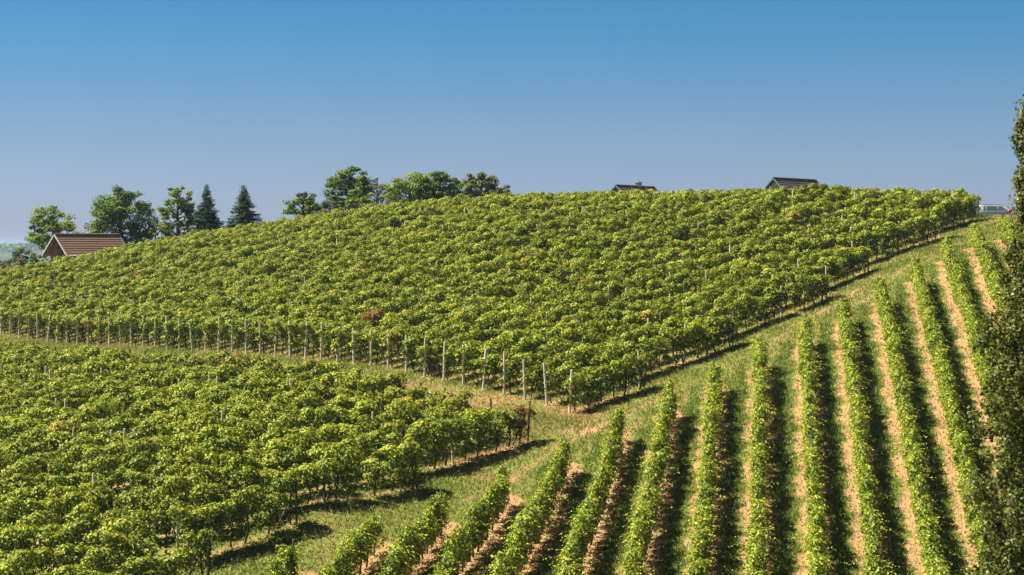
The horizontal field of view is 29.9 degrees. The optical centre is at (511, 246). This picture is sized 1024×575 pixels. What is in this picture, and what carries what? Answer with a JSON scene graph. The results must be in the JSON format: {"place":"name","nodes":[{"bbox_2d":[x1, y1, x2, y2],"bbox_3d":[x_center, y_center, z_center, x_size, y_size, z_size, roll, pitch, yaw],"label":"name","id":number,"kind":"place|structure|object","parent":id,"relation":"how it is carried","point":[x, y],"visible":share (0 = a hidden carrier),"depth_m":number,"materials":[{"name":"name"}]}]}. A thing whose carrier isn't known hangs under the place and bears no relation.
{"place":"outdoors","nodes":[
{"label":"outdoors","id":0,"kind":"place"},
{"bbox_2d":[0,212,1023,574],"bbox_3d":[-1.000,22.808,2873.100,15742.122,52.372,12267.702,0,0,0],"label":"ground","id":1,"kind":"structure","parent":0,"point":[670,484],"depth_m":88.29,"materials":[{"name":"green plant"}]},
{"bbox_2d":[24,204,83,261],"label":"locust tree","id":2,"kind":"object","parent":1,"relation":"on","point":[52,224],"visible":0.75,"depth_m":212.31,"materials":[{"name":"green plant"}]},
{"bbox_2d":[2,346,106,377],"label":"vine row","id":3,"kind":"object","parent":1,"relation":"on","point":[94,351],"visible":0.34,"depth_m":123.23,"materials":[{"name":"green plant"}]},
{"bbox_2d":[0,347,118,388],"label":"vine row","id":4,"kind":"object","parent":1,"relation":"on","point":[22,375],"visible":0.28,"depth_m":121.70,"materials":[{"name":"green plant"}]},
{"bbox_2d":[0,349,135,393],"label":"vine row","id":5,"kind":"object","parent":1,"relation":"on","point":[104,356],"visible":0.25,"depth_m":119.74,"materials":[{"name":"green plant"}]},
{"bbox_2d":[0,350,145,400],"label":"vine row","id":6,"kind":"object","parent":1,"relation":"on","point":[44,376],"visible":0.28,"depth_m":118.35,"materials":[{"name":"green plant"}]},
{"bbox_2d":[0,351,160,413],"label":"vine row","id":7,"kind":"object","parent":1,"relation":"on","point":[94,368],"visible":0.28,"depth_m":116.81,"materials":[{"name":"green plant"}]},
{"bbox_2d":[41,233,124,261],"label":"cottage","id":8,"kind":"structure","parent":1,"relation":"on","point":[67,244],"depth_m":199.43,"materials":[{"name":"brown tile"}]},
{"bbox_2d":[0,352,175,415],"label":"vine row","id":9,"kind":"object","parent":1,"relation":"on","point":[26,393],"visible":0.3,"depth_m":114.14,"materials":[{"name":"green plant"}]},
{"bbox_2d":[0,352,192,416],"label":"vine row","id":10,"kind":"object","parent":1,"relation":"on","point":[55,385],"visible":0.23,"depth_m":111.48,"materials":[{"name":"green plant"}]},
{"bbox_2d":[0,355,207,422],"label":"vine row","id":11,"kind":"object","parent":1,"relation":"on","point":[73,393],"visible":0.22,"depth_m":109.58,"materials":[{"name":"green plant"}]},
{"bbox_2d":[0,228,225,289],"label":"vine row","id":12,"kind":"object","parent":1,"relation":"on","point":[19,275],"visible":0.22,"depth_m":186.32,"materials":[{"name":"green plant"}]},
{"bbox_2d":[0,350,230,439],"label":"vine row","id":13,"kind":"object","parent":1,"relation":"on","point":[139,381],"visible":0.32,"depth_m":109.25,"materials":[{"name":"green plant"}]},
{"bbox_2d":[83,184,159,243],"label":"ash tree","id":14,"kind":"object","parent":1,"relation":"on","point":[111,211],"visible":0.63,"depth_m":214.41,"materials":[{"name":"green plant"}]},
{"bbox_2d":[0,354,244,431],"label":"vine row","id":15,"kind":"object","parent":1,"relation":"on","point":[115,391],"visible":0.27,"depth_m":107.49,"materials":[{"name":"green plant"}]},
{"bbox_2d":[0,224,248,293],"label":"vine row","id":16,"kind":"object","parent":1,"relation":"on","point":[84,267],"visible":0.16,"depth_m":183.76,"materials":[{"name":"green plant"}]},
{"bbox_2d":[0,222,256,296],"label":"vine row","id":17,"kind":"object","parent":1,"relation":"on","point":[93,261],"visible":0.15,"depth_m":185.85,"materials":[{"name":"green plant"}]},
{"bbox_2d":[1,355,265,439],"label":"vine row","id":18,"kind":"object","parent":1,"relation":"on","point":[198,375],"visible":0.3,"depth_m":107.01,"materials":[{"name":"green plant"}]},
{"bbox_2d":[64,528,215,574],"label":"vine row","id":19,"kind":"object","parent":1,"relation":"on","point":[129,567],"visible":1,"depth_m":72.58,"materials":[{"name":"green plant"}]},
{"bbox_2d":[0,358,282,454],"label":"vine row","id":20,"kind":"object","parent":1,"relation":"on","point":[66,416],"visible":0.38,"depth_m":104.16,"materials":[{"name":"green plant"}]},
{"bbox_2d":[0,216,287,300],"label":"vine row","id":21,"kind":"object","parent":1,"relation":"on","point":[61,274],"visible":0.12,"depth_m":180.83,"materials":[{"name":"green plant"}]},
{"bbox_2d":[0,361,298,454],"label":"vine row","id":22,"kind":"object","parent":1,"relation":"on","point":[96,410],"visible":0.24,"depth_m":100.02,"materials":[{"name":"green plant"}]},
{"bbox_2d":[0,214,304,301],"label":"vine row","id":23,"kind":"object","parent":1,"relation":"on","point":[71,275],"visible":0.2,"depth_m":181.86,"materials":[{"name":"green plant"}]},
{"bbox_2d":[0,359,319,476],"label":"vine row","id":24,"kind":"object","parent":1,"relation":"on","point":[162,404],"visible":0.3,"depth_m":99.78,"materials":[{"name":"green plant"}]},
{"bbox_2d":[0,216,323,307],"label":"vine row","id":25,"kind":"object","parent":1,"relation":"on","point":[163,249],"visible":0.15,"depth_m":178.50,"materials":[{"name":"green plant"}]},
{"bbox_2d":[36,472,305,574],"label":"vine row","id":26,"kind":"object","parent":1,"relation":"on","point":[211,517],"visible":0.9,"depth_m":76.25,"materials":[{"name":"green plant"}]},
{"bbox_2d":[0,209,341,303],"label":"vine row","id":27,"kind":"object","parent":1,"relation":"on","point":[9,299],"visible":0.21,"depth_m":177.77,"materials":[{"name":"green plant"}]},
{"bbox_2d":[0,361,345,481],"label":"vine row","id":28,"kind":"object","parent":1,"relation":"on","point":[129,423],"visible":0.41,"depth_m":96.21,"materials":[{"name":"green plant"}]},
{"bbox_2d":[1,208,344,324],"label":"vine row","id":29,"kind":"object","parent":1,"relation":"on","point":[99,275],"visible":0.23,"depth_m":176.77,"materials":[{"name":"green plant"}]},
{"bbox_2d":[155,186,198,239],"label":"tree","id":30,"kind":"object","parent":1,"relation":"on","point":[185,206],"visible":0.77,"depth_m":213.24,"materials":[{"name":"green plant"}]},
{"bbox_2d":[0,367,365,490],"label":"vine row","id":31,"kind":"object","parent":1,"relation":"on","point":[151,423],"visible":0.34,"depth_m":95.94,"materials":[{"name":"green plant"}]},
{"bbox_2d":[0,206,366,329],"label":"vine row","id":32,"kind":"object","parent":1,"relation":"on","point":[173,255],"visible":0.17,"depth_m":172.93,"materials":[{"name":"green plant"}]},
{"bbox_2d":[0,204,377,334],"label":"vine row","id":33,"kind":"object","parent":1,"relation":"on","point":[227,240],"visible":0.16,"depth_m":171.39,"materials":[{"name":"green plant"}]},
{"bbox_2d":[0,373,381,488],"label":"vine row","id":34,"kind":"object","parent":1,"relation":"on","point":[317,388],"visible":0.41,"depth_m":93.26,"materials":[{"name":"green plant"}]},
{"bbox_2d":[4,205,388,334],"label":"vine row","id":35,"kind":"object","parent":1,"relation":"on","point":[149,271],"visible":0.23,"depth_m":172.13,"materials":[{"name":"green plant"}]},
{"bbox_2d":[0,371,407,513],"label":"vine row","id":36,"kind":"object","parent":1,"relation":"on","point":[392,379],"visible":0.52,"depth_m":92.38,"materials":[{"name":"green plant"}]},
{"bbox_2d":[185,185,225,235],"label":"spruce tree","id":37,"kind":"object","parent":1,"relation":"on","point":[203,221],"visible":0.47,"depth_m":211.53,"materials":[{"name":"green plant"}]},
{"bbox_2d":[13,202,399,336],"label":"vine row","id":38,"kind":"object","parent":1,"relation":"on","point":[72,301],"visible":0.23,"depth_m":166.69,"materials":[{"name":"green plant"}]},
{"bbox_2d":[0,440,427,574],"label":"vine row","id":39,"kind":"object","parent":1,"relation":"on","point":[53,555],"visible":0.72,"depth_m":79.77,"materials":[{"name":"green plant"}]},
{"bbox_2d":[0,382,431,526],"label":"vine row","id":40,"kind":"object","parent":1,"relation":"on","point":[346,401],"visible":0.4,"depth_m":88.82,"materials":[{"name":"green plant"}]},
{"bbox_2d":[0,388,452,541],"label":"vine row","id":41,"kind":"object","parent":1,"relation":"on","point":[325,411],"visible":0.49,"depth_m":88.68,"materials":[{"name":"green plant"}]},
{"bbox_2d":[20,198,436,338],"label":"vine row","id":42,"kind":"object","parent":1,"relation":"on","point":[98,295],"visible":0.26,"depth_m":166.70,"materials":[{"name":"green plant"}]},
{"bbox_2d":[0,386,477,556],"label":"vine row","id":43,"kind":"object","parent":1,"relation":"on","point":[223,442],"visible":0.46,"depth_m":85.59,"materials":[{"name":"green plant"}]},
{"bbox_2d":[222,185,261,228],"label":"spruce tree","id":44,"kind":"object","parent":1,"relation":"on","point":[243,212],"visible":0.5,"depth_m":211.51,"materials":[{"name":"green plant"}]},
{"bbox_2d":[33,196,452,340],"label":"vine row","id":45,"kind":"object","parent":1,"relation":"on","point":[145,281],"visible":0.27,"depth_m":164.99,"materials":[{"name":"green plant"}]},
{"bbox_2d":[0,398,496,571],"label":"vine row","id":46,"kind":"object","parent":1,"relation":"on","point":[282,444],"visible":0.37,"depth_m":84.58,"materials":[{"name":"green plant"}]},
{"bbox_2d":[43,193,472,340],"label":"vine row","id":47,"kind":"object","parent":1,"relation":"on","point":[244,252],"visible":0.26,"depth_m":167.78,"materials":[{"name":"green plant"}]},
{"bbox_2d":[48,193,475,342],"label":"vine row","id":48,"kind":"object","parent":1,"relation":"on","point":[228,263],"visible":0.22,"depth_m":164.44,"materials":[{"name":"green plant"}]},
{"bbox_2d":[0,401,536,574],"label":"vine row","id":49,"kind":"object","parent":1,"relation":"on","point":[438,438],"visible":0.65,"depth_m":84.69,"materials":[{"name":"green plant"}]},
{"bbox_2d":[59,192,498,342],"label":"vine row","id":50,"kind":"object","parent":1,"relation":"on","point":[290,244],"visible":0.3,"depth_m":161.10,"materials":[{"name":"green plant"}]},
{"bbox_2d":[262,539,302,574],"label":"vine row","id":51,"kind":"object","parent":1,"relation":"on","point":[289,555],"visible":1,"depth_m":71.47,"materials":[{"name":"green plant"}]},
{"bbox_2d":[70,192,519,343],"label":"vine row","id":52,"kind":"object","parent":1,"relation":"on","point":[190,285],"visible":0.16,"depth_m":159.73,"materials":[{"name":"green plant"}]},
{"bbox_2d":[281,191,323,216],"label":"walnut tree","id":53,"kind":"object","parent":1,"relation":"on","point":[309,206],"visible":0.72,"depth_m":205.26,"materials":[{"name":"green plant"}]},
{"bbox_2d":[80,192,525,344],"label":"vine row","id":54,"kind":"object","parent":1,"relation":"on","point":[330,239],"visible":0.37,"depth_m":162.60,"materials":[{"name":"green plant"}]},
{"bbox_2d":[92,191,536,344],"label":"vine row","id":55,"kind":"object","parent":1,"relation":"on","point":[217,282],"visible":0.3,"depth_m":158.24,"materials":[{"name":"green plant"}]},
{"bbox_2d":[103,192,560,345],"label":"vine row","id":56,"kind":"object","parent":1,"relation":"on","point":[289,259],"visible":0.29,"depth_m":157.23,"materials":[{"name":"green plant"}]},
{"bbox_2d":[112,191,578,344],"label":"vine row","id":57,"kind":"object","parent":1,"relation":"on","point":[503,202],"visible":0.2,"depth_m":157.31,"materials":[{"name":"green plant"}]},
{"bbox_2d":[320,165,374,209],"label":"walnut tree","id":58,"kind":"object","parent":1,"relation":"on","point":[362,182],"visible":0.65,"depth_m":206.99,"materials":[{"name":"green plant"}]},
{"bbox_2d":[312,512,386,574],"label":"vine row","id":59,"kind":"object","parent":1,"relation":"on","point":[355,548],"visible":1,"depth_m":73.43,"materials":[{"name":"green plant"}]},
{"bbox_2d":[125,190,598,344],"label":"vine row","id":60,"kind":"object","parent":1,"relation":"on","point":[242,287],"visible":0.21,"depth_m":151.89,"materials":[{"name":"green plant"}]},
{"bbox_2d":[137,190,607,345],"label":"vine row","id":61,"kind":"object","parent":1,"relation":"on","point":[146,325],"visible":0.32,"depth_m":151.36,"materials":[{"name":"green plant"}]},
{"bbox_2d":[148,190,629,347],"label":"vine row","id":62,"kind":"object","parent":1,"relation":"on","point":[154,333],"visible":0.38,"depth_m":151.04,"materials":[{"name":"green plant"}]},
{"bbox_2d":[161,188,644,348],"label":"vine row","id":63,"kind":"object","parent":1,"relation":"on","point":[490,219],"visible":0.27,"depth_m":151.90,"materials":[{"name":"green plant"}]},
{"bbox_2d":[382,170,435,201],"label":"field maple","id":64,"kind":"object","parent":1,"relation":"on","point":[400,187],"visible":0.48,"depth_m":202.75,"materials":[{"name":"green plant"}]},
{"bbox_2d":[173,188,656,349],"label":"vine row","id":65,"kind":"object","parent":1,"relation":"on","point":[324,278],"visible":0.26,"depth_m":146.72,"materials":[{"name":"green plant"}]},
{"bbox_2d":[377,489,454,574],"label":"vine row","id":66,"kind":"object","parent":1,"relation":"on","point":[402,556],"visible":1,"depth_m":74.31,"materials":[{"name":"green plant"}]},
{"bbox_2d":[188,190,680,349],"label":"vine row","id":67,"kind":"object","parent":1,"relation":"on","point":[255,305],"visible":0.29,"depth_m":146.32,"materials":[{"name":"green plant"}]},
{"bbox_2d":[415,170,463,199],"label":"field maple","id":68,"kind":"object","parent":1,"relation":"on","point":[453,189],"visible":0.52,"depth_m":204.58,"materials":[{"name":"green plant"}]},
{"bbox_2d":[200,188,696,350],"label":"vine row","id":69,"kind":"object","parent":1,"relation":"on","point":[487,235],"visible":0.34,"depth_m":147.19,"materials":[{"name":"green plant"}]},
{"bbox_2d":[215,189,688,351],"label":"vine row","id":70,"kind":"object","parent":1,"relation":"on","point":[432,260],"visible":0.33,"depth_m":144.95,"materials":[{"name":"green plant"}]},
{"bbox_2d":[428,465,514,574],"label":"vine row","id":71,"kind":"object","parent":1,"relation":"on","point":[477,521],"visible":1,"depth_m":76.22,"materials":[{"name":"green plant"}]},
{"bbox_2d":[225,189,726,351],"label":"vine row","id":72,"kind":"object","parent":1,"relation":"on","point":[399,277],"visible":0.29,"depth_m":140.82,"materials":[{"name":"green plant"}]},
{"bbox_2d":[459,171,502,198],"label":"hawthorn","id":73,"kind":"object","parent":1,"relation":"on","point":[472,183],"visible":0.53,"depth_m":203.14,"materials":[{"name":"green plant"}]},
{"bbox_2d":[238,189,740,352],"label":"vine row","id":74,"kind":"object","parent":1,"relation":"on","point":[484,255],"visible":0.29,"depth_m":143.24,"materials":[{"name":"green plant"}]},
{"bbox_2d":[252,188,769,353],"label":"vine row","id":75,"kind":"object","parent":1,"relation":"on","point":[361,298],"visible":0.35,"depth_m":139.11,"materials":[{"name":"green plant"}]},
{"bbox_2d":[266,187,765,355],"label":"vine row","id":76,"kind":"object","parent":1,"relation":"on","point":[283,327],"visible":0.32,"depth_m":139.56,"materials":[{"name":"green plant"}]},
{"bbox_2d":[484,436,575,574],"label":"vine row","id":77,"kind":"object","parent":1,"relation":"on","point":[533,518],"visible":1,"depth_m":76.74,"materials":[{"name":"green plant"}]},
{"bbox_2d":[286,188,791,355],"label":"vine row","id":78,"kind":"object","parent":1,"relation":"on","point":[514,264],"visible":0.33,"depth_m":138.17,"materials":[{"name":"green plant"}]},
{"bbox_2d":[298,187,813,358],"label":"vine row","id":79,"kind":"object","parent":1,"relation":"on","point":[442,296],"visible":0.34,"depth_m":137.36,"materials":[{"name":"green plant"}]},
{"bbox_2d":[316,186,842,359],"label":"vine row","id":80,"kind":"object","parent":1,"relation":"on","point":[620,243],"visible":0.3,"depth_m":135.37,"materials":[{"name":"green plant"}]},
{"bbox_2d":[543,406,631,574],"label":"vine row","id":81,"kind":"object","parent":1,"relation":"on","point":[584,531],"visible":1,"depth_m":78.53,"materials":[{"name":"green plant"}]},
{"bbox_2d":[330,183,853,360],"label":"vine row","id":82,"kind":"object","parent":1,"relation":"on","point":[718,219],"visible":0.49,"depth_m":136.86,"materials":[{"name":"green plant"}]},
{"bbox_2d":[562,350,651,412],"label":"vine row","id":83,"kind":"object","parent":1,"relation":"on","point":[602,369],"visible":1,"depth_m":102.29,"materials":[{"name":"green plant"}]},
{"bbox_2d":[348,185,894,362],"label":"vine row","id":84,"kind":"object","parent":1,"relation":"on","point":[420,317],"visible":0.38,"depth_m":134.27,"materials":[{"name":"green plant"}]},
{"bbox_2d":[362,187,909,364],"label":"vine row","id":85,"kind":"object","parent":1,"relation":"on","point":[831,196],"visible":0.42,"depth_m":132.81,"materials":[{"name":"green plant"}]},
{"bbox_2d":[543,312,743,405],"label":"vine row","id":86,"kind":"object","parent":1,"relation":"on","point":[685,332],"visible":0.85,"depth_m":108.76,"materials":[{"name":"green plant"}]},
{"bbox_2d":[614,377,686,574],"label":"vine row","id":87,"kind":"object","parent":1,"relation":"on","point":[643,523],"visible":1,"depth_m":80.74,"materials":[{"name":"green plant"}]},
{"bbox_2d":[380,186,945,367],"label":"vine row","id":88,"kind":"object","parent":1,"relation":"on","point":[660,269],"visible":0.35,"depth_m":132.39,"materials":[{"name":"green plant"}]},
{"bbox_2d":[392,187,960,371],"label":"vine row","id":89,"kind":"object","parent":1,"relation":"on","point":[716,261],"visible":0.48,"depth_m":127.04,"materials":[{"name":"green plant"}]},
{"bbox_2d":[520,266,833,399],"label":"vine row","id":90,"kind":"object","parent":1,"relation":"on","point":[716,311],"visible":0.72,"depth_m":114.75,"materials":[{"name":"green plant"}]},
{"bbox_2d":[497,244,872,394],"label":"vine row","id":91,"kind":"object","parent":1,"relation":"on","point":[851,259],"visible":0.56,"depth_m":118.77,"materials":[{"name":"green plant"}]},
{"bbox_2d":[415,188,972,375],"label":"vine row","id":92,"kind":"object","parent":1,"relation":"on","point":[681,276],"visible":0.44,"depth_m":125.45,"materials":[{"name":"green plant"}]},
{"bbox_2d":[678,358,732,574],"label":"vine row","id":93,"kind":"object","parent":1,"relation":"on","point":[702,541],"visible":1,"depth_m":81.74,"materials":[{"name":"green plant"}]},
{"bbox_2d":[433,191,981,379],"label":"vine row","id":94,"kind":"object","parent":1,"relation":"on","point":[921,202],"visible":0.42,"depth_m":126.11,"materials":[{"name":"green plant"}]},
{"bbox_2d":[472,205,945,388],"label":"vine row","id":95,"kind":"object","parent":1,"relation":"on","point":[531,343],"visible":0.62,"depth_m":121.69,"materials":[{"name":"green plant"}]},
{"bbox_2d":[454,195,980,383],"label":"vine row","id":96,"kind":"object","parent":1,"relation":"on","point":[951,212],"visible":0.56,"depth_m":126.18,"materials":[{"name":"green plant"}]},
{"bbox_2d":[731,335,779,574],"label":"vine row","id":97,"kind":"object","parent":1,"relation":"on","point":[756,550],"visible":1,"depth_m":82.72,"materials":[{"name":"green plant"}]},
{"bbox_2d":[760,177,818,209],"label":"cottage","id":98,"kind":"structure","parent":1,"relation":"on","point":[775,182],"depth_m":231.80,"materials":[{"name":"grey tile"}]},
{"bbox_2d":[788,315,847,574],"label":"vine row","id":99,"kind":"object","parent":1,"relation":"on","point":[816,545],"visible":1,"depth_m":83.44,"materials":[{"name":"green plant"}]},
{"bbox_2d":[831,297,899,574],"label":"vine row","id":100,"kind":"object","parent":1,"relation":"on","point":[873,562],"visible":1,"depth_m":84.82,"materials":[{"name":"green plant"}]},
{"bbox_2d":[868,276,957,574],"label":"vine row","id":101,"kind":"object","parent":1,"relation":"on","point":[930,544],"visible":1,"depth_m":84.83,"materials":[{"name":"green plant"}]},
{"bbox_2d":[906,257,997,574],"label":"vine row","id":102,"kind":"object","parent":1,"relation":"on","point":[958,438],"visible":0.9,"depth_m":90.20,"materials":[{"name":"green plant"}]},
{"bbox_2d":[936,235,1022,504],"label":"vine row","id":103,"kind":"object","parent":1,"relation":"on","point":[960,295],"visible":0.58,"depth_m":108.15,"materials":[{"name":"green plant"}]},
{"bbox_2d":[957,225,1023,574],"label":"poplar tree","id":104,"kind":"object","parent":1,"relation":"on","point":[1009,542],"visible":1,"depth_m":45.20,"materials":[{"name":"green plant"}]},
{"bbox_2d":[967,222,1016,339],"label":"vine row","id":105,"kind":"object","parent":1,"relation":"on","point":[984,255],"visible":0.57,"depth_m":118.52,"materials":[{"name":"green plant"}]},
{"bbox_2d":[987,89,1023,574],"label":"poplar tree","id":106,"kind":"object","parent":1,"relation":"on","point":[1018,180],"visible":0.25,"depth_m":46.94,"materials":[{"name":"green plant"}]},
{"bbox_2d":[0,0,1023,243],"label":"sky","id":107,"kind":"structure","parent":0,"point":[272,98],"materials":[{"name":"blue"}]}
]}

